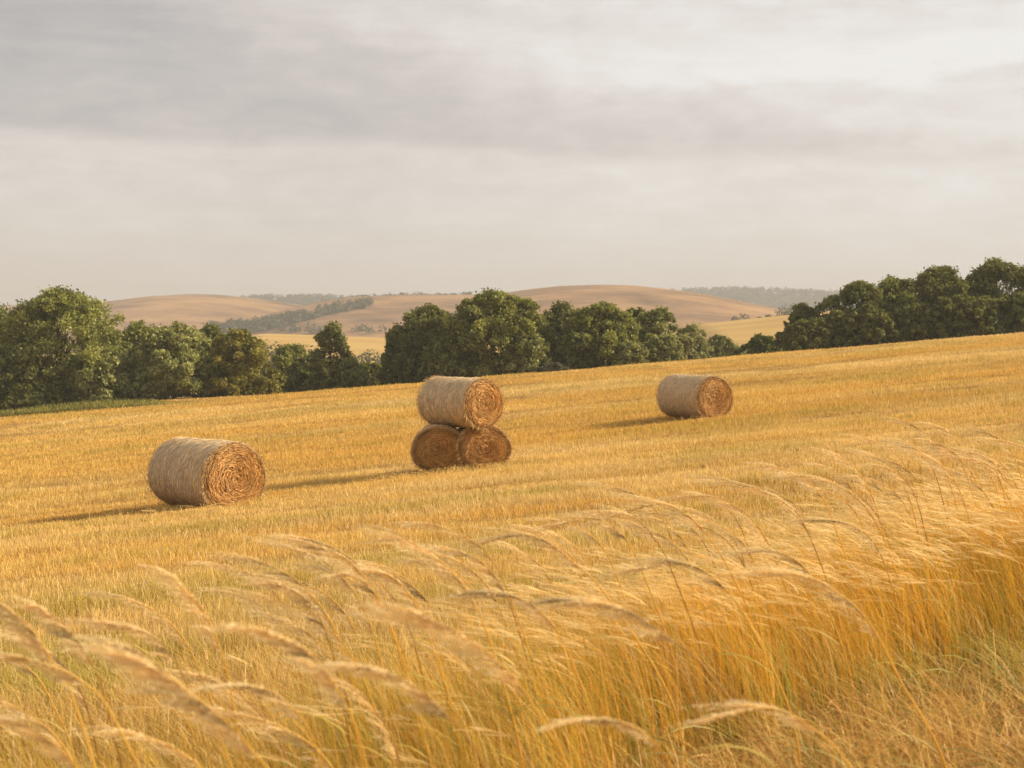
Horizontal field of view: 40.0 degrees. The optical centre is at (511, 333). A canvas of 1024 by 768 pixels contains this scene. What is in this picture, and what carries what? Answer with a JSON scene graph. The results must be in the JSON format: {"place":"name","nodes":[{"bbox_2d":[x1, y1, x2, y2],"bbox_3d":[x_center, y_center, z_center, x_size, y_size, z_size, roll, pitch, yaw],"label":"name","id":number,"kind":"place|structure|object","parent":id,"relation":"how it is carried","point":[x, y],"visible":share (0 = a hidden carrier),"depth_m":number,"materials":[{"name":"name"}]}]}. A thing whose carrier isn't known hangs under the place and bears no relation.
{"place":"outdoors","nodes":[
{"label":"outdoors","id":0,"kind":"place"},
{"bbox_2d":[0,397,197,416],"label":"verge grass","id":1,"kind":"structure","parent":0,"point":[70,406],"depth_m":101.25,"materials":[{"name":"grass"}]},
{"bbox_2d":[32,294,302,352],"bbox_3d":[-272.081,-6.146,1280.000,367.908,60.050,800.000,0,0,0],"label":"hills","id":2,"kind":"structure","parent":0,"point":[191,310],"depth_m":1170.06,"materials":[{"name":"beige plant"}]},
{"bbox_2d":[188,358,227,397],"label":"broadleaf tree","id":3,"kind":"object","parent":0,"point":[211,372],"visible":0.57,"depth_m":107.27,"materials":[{"name":"green plant"}]},
{"bbox_2d":[224,294,475,337],"bbox_3d":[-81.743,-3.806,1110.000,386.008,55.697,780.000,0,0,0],"label":"hills","id":4,"kind":"structure","parent":0,"point":[386,310],"depth_m":992.37,"materials":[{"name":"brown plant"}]},
{"bbox_2d":[204,296,373,332],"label":"woods","id":5,"kind":"object","parent":4,"relation":"on","point":[297,316],"visible":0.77,"depth_m":970.05,"materials":[{"name":"green plant"}]},
{"bbox_2d":[247,291,471,333],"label":"scrub undergrowth","id":6,"kind":"object","parent":4,"relation":"on","point":[293,327],"visible":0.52,"depth_m":932.39,"materials":[{"name":"green plant"}]},
{"bbox_2d":[211,334,501,362],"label":"hills","id":7,"kind":"structure","parent":0,"point":[359,345],"depth_m":586.22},
{"bbox_2d":[0,469,1023,767],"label":"tall grass","id":8,"kind":"structure","parent":0,"point":[612,675],"depth_m":5.38,"materials":[{"name":"plant"}]},
{"bbox_2d":[0,331,1023,767],"bbox_3d":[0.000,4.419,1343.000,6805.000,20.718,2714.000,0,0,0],"label":"ground","id":9,"kind":"structure","parent":0,"point":[486,505],"depth_m":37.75,"materials":[{"name":"plant"}]},
{"bbox_2d":[2,389,53,410],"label":"bush","id":10,"kind":"object","parent":9,"relation":"on","point":[32,398],"visible":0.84,"depth_m":103.75,"materials":[{"name":"green plant"}]},
{"bbox_2d":[0,343,67,411],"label":"broadleaf tree","id":11,"kind":"object","parent":9,"relation":"on","point":[10,357],"visible":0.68,"depth_m":104.39,"materials":[{"name":"green plant"}]},
{"bbox_2d":[0,700,75,767],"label":"grass stalk","id":12,"kind":"object","parent":9,"relation":"on","point":[43,726],"depth_m":3.55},
{"bbox_2d":[0,713,79,767],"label":"grass stalk","id":13,"kind":"object","parent":9,"relation":"on","point":[38,737],"depth_m":2.31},
{"bbox_2d":[0,603,95,767],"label":"grass stalk","id":14,"kind":"object","parent":9,"relation":"on","point":[7,612],"depth_m":3.05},
{"bbox_2d":[0,629,101,767],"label":"grass stalk","id":15,"kind":"object","parent":9,"relation":"on","point":[78,695],"depth_m":4.28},
{"bbox_2d":[4,595,122,767],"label":"grass stalk","id":16,"kind":"object","parent":9,"relation":"on","point":[41,610],"depth_m":3.23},
{"bbox_2d":[0,284,132,408],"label":"broadleaf tree","id":17,"kind":"object","parent":9,"relation":"on","point":[76,310],"visible":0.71,"depth_m":106.30,"materials":[{"name":"green plant"}]},
{"bbox_2d":[0,652,139,767],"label":"grass stalk","id":18,"kind":"object","parent":9,"relation":"on","point":[17,658],"depth_m":2.86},
{"bbox_2d":[51,347,146,402],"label":"bush","id":19,"kind":"object","parent":9,"relation":"on","point":[115,378],"visible":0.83,"depth_m":105.25,"materials":[{"name":"green plant"}]},
{"bbox_2d":[64,725,201,767],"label":"grass stalk","id":20,"kind":"object","parent":9,"relation":"on","point":[126,732],"depth_m":3.34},
{"bbox_2d":[120,319,170,399],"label":"broadleaf tree","id":21,"kind":"object","parent":9,"relation":"on","point":[134,332],"visible":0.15,"depth_m":114.94,"materials":[{"name":"green plant"}]},
{"bbox_2d":[72,589,224,761],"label":"grass stalk","id":22,"kind":"object","parent":9,"relation":"on","point":[136,603],"depth_m":5.33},
{"bbox_2d":[65,634,232,767],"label":"grass stalk","id":23,"kind":"object","parent":9,"relation":"on","point":[112,643],"depth_m":2.55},
{"bbox_2d":[72,642,267,767],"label":"grass stalk","id":24,"kind":"object","parent":9,"relation":"on","point":[143,665],"depth_m":2.32,"materials":[{"name":"plant"}]},
{"bbox_2d":[121,320,221,398],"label":"broadleaf tree","id":25,"kind":"object","parent":9,"relation":"on","point":[165,366],"visible":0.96,"depth_m":106.29,"materials":[{"name":"green plant"}]},
{"bbox_2d":[64,617,283,767],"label":"grass stalk","id":26,"kind":"object","parent":9,"relation":"on","point":[114,626],"depth_m":3.33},
{"bbox_2d":[143,435,269,507],"bbox_3d":[-6.060,2.826,27.929,1.605,1.533,2.368,0,0,-44],"label":"straw bale","id":27,"kind":"object","parent":9,"relation":"on","point":[185,470],"visible":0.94,"depth_m":27.32},
{"bbox_2d":[137,662,290,767],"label":"grass stalk","id":28,"kind":"object","parent":9,"relation":"on","point":[243,700],"depth_m":3.81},
{"bbox_2d":[135,563,316,767],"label":"grass stalk","id":29,"kind":"object","parent":9,"relation":"on","point":[190,597],"depth_m":3.53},
{"bbox_2d":[200,327,286,396],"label":"broadleaf tree","id":30,"kind":"object","parent":9,"relation":"on","point":[233,344],"visible":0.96,"depth_m":107.80,"materials":[{"name":"green plant"}]},
{"bbox_2d":[159,704,332,767],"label":"grass stalk","id":31,"kind":"object","parent":9,"relation":"on","point":[223,713],"depth_m":3.54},
{"bbox_2d":[173,560,325,742],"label":"grass stalk","id":32,"kind":"object","parent":9,"relation":"on","point":[225,567],"depth_m":5.41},
{"bbox_2d":[192,681,322,767],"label":"grass stalk","id":33,"kind":"object","parent":9,"relation":"on","point":[255,688],"depth_m":2.94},
{"bbox_2d":[187,584,352,707],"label":"grass stalk","id":34,"kind":"object","parent":9,"relation":"on","point":[255,607],"depth_m":5.75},
{"bbox_2d":[261,343,307,394],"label":"broadleaf tree","id":35,"kind":"object","parent":9,"relation":"on","point":[288,353],"visible":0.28,"depth_m":121.20,"materials":[{"name":"green plant"}]},
{"bbox_2d":[209,622,367,767],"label":"grass stalk","id":36,"kind":"object","parent":9,"relation":"on","point":[301,652],"depth_m":2.54,"materials":[{"name":"plant"}]},
{"bbox_2d":[239,575,354,767],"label":"grass stalk","id":37,"kind":"object","parent":9,"relation":"on","point":[270,583],"depth_m":3.84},
{"bbox_2d":[234,607,362,767],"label":"grass stalk","id":38,"kind":"object","parent":9,"relation":"on","point":[287,621],"depth_m":4.20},
{"bbox_2d":[282,355,318,392],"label":"broadleaf tree","id":39,"kind":"object","parent":9,"relation":"on","point":[300,378],"visible":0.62,"depth_m":115.14,"materials":[{"name":"green plant"}]},
{"bbox_2d":[206,586,395,765],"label":"grass stalk","id":40,"kind":"object","parent":9,"relation":"on","point":[279,603],"depth_m":3.99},
{"bbox_2d":[194,551,411,763],"bbox_3d":[-0.675,1.178,4.833,0.831,0.905,0.122,0,0,-17],"label":"grass stalk","id":41,"kind":"object","parent":9,"relation":"on","point":[323,612],"depth_m":4.76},
{"bbox_2d":[265,575,389,689],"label":"grass stalk","id":42,"kind":"object","parent":9,"relation":"on","point":[329,598],"depth_m":5.99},
{"bbox_2d":[303,320,363,390],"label":"broadleaf tree","id":43,"kind":"object","parent":9,"relation":"on","point":[323,371],"visible":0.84,"depth_m":111.26,"materials":[{"name":"green plant"}]},
{"bbox_2d":[268,654,401,767],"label":"grass stalk","id":44,"kind":"object","parent":9,"relation":"on","point":[379,718],"depth_m":3.67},
{"bbox_2d":[265,535,430,767],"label":"grass stalk","id":45,"kind":"object","parent":9,"relation":"on","point":[332,553],"depth_m":4.06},
{"bbox_2d":[243,536,457,766],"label":"grass stalk","id":46,"kind":"object","parent":9,"relation":"on","point":[346,584],"depth_m":4.38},
{"bbox_2d":[334,368,373,388],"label":"bush","id":47,"kind":"object","parent":9,"relation":"on","point":[354,378],"visible":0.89,"depth_m":109.45,"materials":[{"name":"green plant"}]},
{"bbox_2d":[262,533,469,729],"bbox_3d":[-0.514,1.158,5.005,0.756,0.940,0.188,0,0,-13],"label":"grass stalk","id":48,"kind":"object","parent":9,"relation":"on","point":[321,544],"depth_m":4.91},
{"bbox_2d":[281,562,471,713],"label":"grass stalk","id":49,"kind":"object","parent":9,"relation":"on","point":[308,568],"depth_m":5.29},
{"bbox_2d":[304,564,463,767],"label":"grass stalk","id":50,"kind":"object","parent":9,"relation":"on","point":[382,573],"depth_m":4.26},
{"bbox_2d":[375,328,406,384],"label":"broadleaf tree","id":51,"kind":"object","parent":9,"relation":"on","point":[384,376],"visible":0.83,"depth_m":112.47,"materials":[{"name":"green plant"}]},
{"bbox_2d":[298,660,486,767],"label":"grass stalk","id":52,"kind":"object","parent":9,"relation":"on","point":[408,687],"depth_m":2.44,"materials":[{"name":"plant"}]},
{"bbox_2d":[302,555,485,767],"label":"grass stalk","id":53,"kind":"object","parent":9,"relation":"on","point":[391,597],"depth_m":4.65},
{"bbox_2d":[70,406,751,520],"bbox_3d":[-0.033,2.965,34.600,5.784,1.451,23.133,0,0,39],"label":"loose straw","id":54,"kind":"object","parent":9,"relation":"on","point":[400,471],"visible":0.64,"depth_m":30.91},
{"bbox_2d":[386,303,452,383],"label":"broadleaf tree","id":55,"kind":"object","parent":9,"relation":"on","point":[412,339],"visible":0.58,"depth_m":111.60,"materials":[{"name":"green plant"}]},
{"bbox_2d":[409,423,460,473],"bbox_3d":[-1.668,2.646,32.158,1.387,1.204,1.547,0,0,-1],"label":"straw bale","id":56,"kind":"object","parent":9,"relation":"on","point":[432,446],"visible":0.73,"depth_m":31.53},
{"bbox_2d":[378,555,519,712],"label":"grass stalk","id":57,"kind":"object","parent":9,"relation":"on","point":[408,562],"depth_m":5.29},
{"bbox_2d":[417,333,491,378],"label":"bush","id":58,"kind":"object","parent":9,"relation":"on","point":[442,362],"visible":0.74,"depth_m":107.82,"materials":[{"name":"green plant"}]},
{"bbox_2d":[341,523,575,767],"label":"grass stalk","id":59,"kind":"object","parent":9,"relation":"on","point":[451,574],"depth_m":4.03,"materials":[{"name":"plant"}]},
{"bbox_2d":[352,601,566,767],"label":"grass stalk","id":60,"kind":"object","parent":9,"relation":"on","point":[414,616],"depth_m":2.63,"materials":[{"name":"plant"}]},
{"bbox_2d":[392,545,538,730],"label":"grass stalk","id":61,"kind":"object","parent":9,"relation":"on","point":[472,572],"depth_m":5.48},
{"bbox_2d":[382,521,553,765],"bbox_3d":[-0.150,1.092,4.556,0.619,1.006,0.147,0,0,-25],"label":"grass stalk","id":62,"kind":"object","parent":9,"relation":"on","point":[440,528],"depth_m":4.51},
{"bbox_2d":[456,424,514,468],"bbox_3d":[-0.712,2.589,32.140,1.405,1.165,1.507,0,0,-10],"label":"straw bale","id":63,"kind":"object","parent":9,"relation":"on","point":[477,446],"visible":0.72,"depth_m":31.54},
{"bbox_2d":[414,374,507,432],"bbox_3d":[-1.175,1.594,32.130,1.284,1.276,2.134,0,0,-39],"label":"straw bale","id":64,"kind":"object","parent":63,"relation":"on","point":[476,403],"visible":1,"depth_m":31.57},
{"bbox_2d":[423,287,558,376],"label":"broadleaf tree","id":65,"kind":"object","parent":9,"relation":"on","point":[494,320],"visible":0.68,"depth_m":108.03,"materials":[{"name":"green plant"}]},
{"bbox_2d":[417,543,592,756],"bbox_3d":[-0.024,1.141,4.709,0.626,0.914,0.141,0,0,-21],"label":"grass stalk","id":66,"kind":"object","parent":9,"relation":"on","point":[483,569],"depth_m":4.65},
{"bbox_2d":[0,567,1023,767],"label":"dry undergrowth","id":67,"kind":"object","parent":9,"relation":"on","point":[959,706],"visible":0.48,"depth_m":5.33,"materials":[{"name":"yellow plant"}]},
{"bbox_2d":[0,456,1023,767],"bbox_3d":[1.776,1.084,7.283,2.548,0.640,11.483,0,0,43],"label":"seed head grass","id":68,"kind":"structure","parent":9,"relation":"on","point":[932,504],"depth_m":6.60,"materials":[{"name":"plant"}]},
{"bbox_2d":[436,588,609,767],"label":"grass stalk","id":69,"kind":"object","parent":9,"relation":"on","point":[494,594],"depth_m":3.76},
{"bbox_2d":[480,537,568,681],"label":"grass stalk","id":70,"kind":"object","parent":9,"relation":"on","point":[519,552],"depth_m":5.87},
{"bbox_2d":[501,329,551,373],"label":"bush","id":71,"kind":"object","parent":9,"relation":"on","point":[534,343],"visible":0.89,"depth_m":107.28,"materials":[{"name":"green plant"}]},
{"bbox_2d":[537,300,576,356],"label":"broadleaf tree","id":72,"kind":"object","parent":9,"relation":"on","point":[558,312],"visible":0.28,"depth_m":115.08,"materials":[{"name":"green plant"}]},
{"bbox_2d":[442,526,686,767],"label":"grass stalk","id":73,"kind":"object","parent":9,"relation":"on","point":[525,536],"depth_m":4.55,"materials":[{"name":"plant"}]},
{"bbox_2d":[553,331,602,369],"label":"bush","id":74,"kind":"object","parent":9,"relation":"on","point":[567,353],"visible":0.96,"depth_m":108.21,"materials":[{"name":"green plant"}]},
{"bbox_2d":[524,517,644,720],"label":"grass stalk","id":75,"kind":"object","parent":9,"relation":"on","point":[589,537],"depth_m":5.62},
{"bbox_2d":[544,300,653,366],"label":"broadleaf tree","id":76,"kind":"object","parent":9,"relation":"on","point":[607,327],"visible":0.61,"depth_m":109.67,"materials":[{"name":"green plant"}]},
{"bbox_2d":[530,715,672,767],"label":"grass stalk","id":77,"kind":"object","parent":9,"relation":"on","point":[594,721],"depth_m":2.73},
{"bbox_2d":[526,510,684,734],"bbox_3d":[0.324,1.110,5.133,0.654,0.958,0.172,0,0,-21],"label":"grass stalk","id":78,"kind":"object","parent":9,"relation":"on","point":[601,520],"depth_m":5.07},
{"bbox_2d":[607,341,650,365],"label":"bush","id":79,"kind":"object","parent":9,"relation":"on","point":[626,353],"visible":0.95,"depth_m":107.27,"materials":[{"name":"green plant"}]},
{"bbox_2d":[505,595,783,767],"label":"grass stalk","id":80,"kind":"object","parent":9,"relation":"on","point":[574,602],"depth_m":3.05,"materials":[{"name":"plant"}]},
{"bbox_2d":[563,504,745,729],"bbox_3d":[0.517,1.110,5.334,0.754,0.961,0.187,0,0,-16],"label":"grass stalk","id":81,"kind":"object","parent":9,"relation":"on","point":[604,511],"depth_m":5.26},
{"bbox_2d":[634,305,684,351],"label":"broadleaf tree","id":82,"kind":"object","parent":9,"relation":"on","point":[656,322],"visible":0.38,"depth_m":112.53,"materials":[{"name":"green plant"}]},
{"bbox_2d":[643,333,687,363],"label":"bush","id":83,"kind":"object","parent":9,"relation":"on","point":[664,347],"visible":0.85,"depth_m":108.31,"materials":[{"name":"green plant"}]},
{"bbox_2d":[570,492,810,698],"bbox_3d":[0.713,1.109,5.594,1.055,0.969,0.076,0,0,-13],"label":"grass stalk","id":84,"kind":"object","parent":9,"relation":"on","point":[669,505],"depth_m":5.55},
{"bbox_2d":[675,321,713,359],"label":"broadleaf tree","id":85,"kind":"object","parent":9,"relation":"on","point":[696,339],"visible":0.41,"depth_m":134.33,"materials":[{"name":"green plant"}]},
{"bbox_2d":[654,373,735,418],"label":"straw bale","id":86,"kind":"object","parent":9,"relation":"on","point":[686,395],"visible":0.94,"depth_m":41.78},
{"bbox_2d":[591,553,800,767],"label":"grass stalk","id":87,"kind":"object","parent":9,"relation":"on","point":[670,562],"depth_m":4.45,"materials":[{"name":"plant"}]},
{"bbox_2d":[706,333,737,357],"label":"bush","id":88,"kind":"object","parent":9,"relation":"on","point":[721,343],"visible":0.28,"depth_m":149.20,"materials":[{"name":"green plant"}]},
{"bbox_2d":[651,492,832,674],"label":"grass stalk","id":89,"kind":"object","parent":9,"relation":"on","point":[702,496],"depth_m":6.05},
{"bbox_2d":[733,333,781,355],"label":"bush","id":90,"kind":"object","parent":9,"relation":"on","point":[758,343],"visible":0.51,"depth_m":124.44,"materials":[{"name":"green plant"}]},
{"bbox_2d":[668,700,852,767],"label":"grass stalk","id":91,"kind":"object","parent":9,"relation":"on","point":[794,719],"depth_m":2.83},
{"bbox_2d":[682,474,845,673],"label":"grass stalk","id":92,"kind":"object","parent":9,"relation":"on","point":[764,492],"depth_m":6.04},
{"bbox_2d":[773,302,820,351],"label":"broadleaf tree","id":93,"kind":"object","parent":9,"relation":"on","point":[803,310],"visible":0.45,"depth_m":111.56,"materials":[{"name":"green plant"}]},
{"bbox_2d":[778,319,834,350],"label":"broadleaf tree","id":94,"kind":"object","parent":9,"relation":"on","point":[802,334],"visible":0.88,"depth_m":108.26,"materials":[{"name":"green plant"}]},
{"bbox_2d":[705,545,908,724],"bbox_3d":[1.111,1.169,5.325,0.875,0.775,0.136,0,0,-16],"label":"grass stalk","id":95,"kind":"object","parent":9,"relation":"on","point":[773,552],"depth_m":5.26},
{"bbox_2d":[709,563,946,767],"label":"grass stalk","id":96,"kind":"object","parent":9,"relation":"on","point":[767,571],"depth_m":4.06,"materials":[{"name":"plant"}]},
{"bbox_2d":[754,472,909,657],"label":"grass stalk","id":97,"kind":"object","parent":9,"relation":"on","point":[803,476],"depth_m":6.54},
{"bbox_2d":[811,310,864,348],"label":"broadleaf tree","id":98,"kind":"object","parent":9,"relation":"on","point":[834,322],"visible":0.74,"depth_m":108.83,"materials":[{"name":"green plant"}]},
{"bbox_2d":[814,280,896,342],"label":"broadleaf tree","id":99,"kind":"object","parent":9,"relation":"on","point":[853,292],"visible":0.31,"depth_m":111.29,"materials":[{"name":"green plant"}]},
{"bbox_2d":[775,515,944,676],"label":"grass stalk","id":100,"kind":"object","parent":9,"relation":"on","point":[817,520],"depth_m":6.15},
{"bbox_2d":[841,304,905,346],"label":"broadleaf tree","id":101,"kind":"object","parent":9,"relation":"on","point":[882,323],"visible":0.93,"depth_m":108.18,"materials":[{"name":"green plant"}]},
{"bbox_2d":[875,274,920,326],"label":"broadleaf tree","id":102,"kind":"object","parent":9,"relation":"on","point":[896,292],"visible":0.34,"depth_m":114.03,"materials":[{"name":"green plant"}]},
{"bbox_2d":[890,302,952,342],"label":"broadleaf tree","id":103,"kind":"object","parent":9,"relation":"on","point":[905,314],"visible":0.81,"depth_m":108.44,"materials":[{"name":"green plant"}]},
{"bbox_2d":[873,437,995,605],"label":"grass stalk","id":104,"kind":"object","parent":9,"relation":"on","point":[916,452],"depth_m":7.53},
{"bbox_2d":[909,264,969,332],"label":"broadleaf tree","id":105,"kind":"object","parent":9,"relation":"on","point":[932,284],"visible":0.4,"depth_m":110.05,"materials":[{"name":"green plant"}]},
{"bbox_2d":[918,294,978,339],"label":"broadleaf tree","id":106,"kind":"object","parent":9,"relation":"on","point":[942,307],"visible":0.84,"depth_m":108.07,"materials":[{"name":"green plant"}]},
{"bbox_2d":[950,295,1021,336],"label":"broadleaf tree","id":107,"kind":"object","parent":9,"relation":"on","point":[984,306],"visible":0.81,"depth_m":107.62,"materials":[{"name":"green plant"}]},
{"bbox_2d":[960,257,1023,326],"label":"broadleaf tree","id":108,"kind":"object","parent":9,"relation":"on","point":[989,274],"visible":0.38,"depth_m":110.93,"materials":[{"name":"green plant"}]},
{"bbox_2d":[983,291,1023,334],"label":"broadleaf tree","id":109,"kind":"object","parent":9,"relation":"on","point":[1015,303],"visible":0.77,"depth_m":107.61,"materials":[{"name":"green plant"}]},
{"bbox_2d":[0,0,1023,304],"label":"sky","id":110,"kind":"structure","parent":0,"point":[238,148],"materials":[{"name":"grey"}]},
{"bbox_2d":[458,285,789,360],"bbox_3d":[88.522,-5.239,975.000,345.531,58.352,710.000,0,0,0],"label":"hills","id":111,"kind":"structure","parent":0,"point":[686,307],"depth_m":889.29,"materials":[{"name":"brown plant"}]},
{"bbox_2d":[674,311,829,359],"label":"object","id":112,"kind":"structure","parent":0,"point":[741,332],"depth_m":514.44,"materials":[{"name":"plant"}]},
{"bbox_2d":[710,293,860,311],"bbox_3d":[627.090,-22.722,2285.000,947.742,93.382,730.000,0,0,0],"label":"hills","id":113,"kind":"structure","parent":0,"point":[786,299],"depth_m":2281.42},
{"bbox_2d":[671,286,859,311],"bbox_3d":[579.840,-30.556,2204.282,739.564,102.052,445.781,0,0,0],"label":"woods","id":114,"kind":"object","parent":113,"relation":"on","point":[743,291],"visible":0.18,"depth_m":2303.14,"materials":[{"name":"green plant"}]},
{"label":"hills","id":115,"kind":"structure","parent":0,"visible":0},
{"bbox_2d":[240,293,361,304],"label":"woods","id":116,"kind":"object","parent":115,"relation":"on","point":[304,299],"visible":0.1,"depth_m":1999.59,"materials":[{"name":"grey plant"}]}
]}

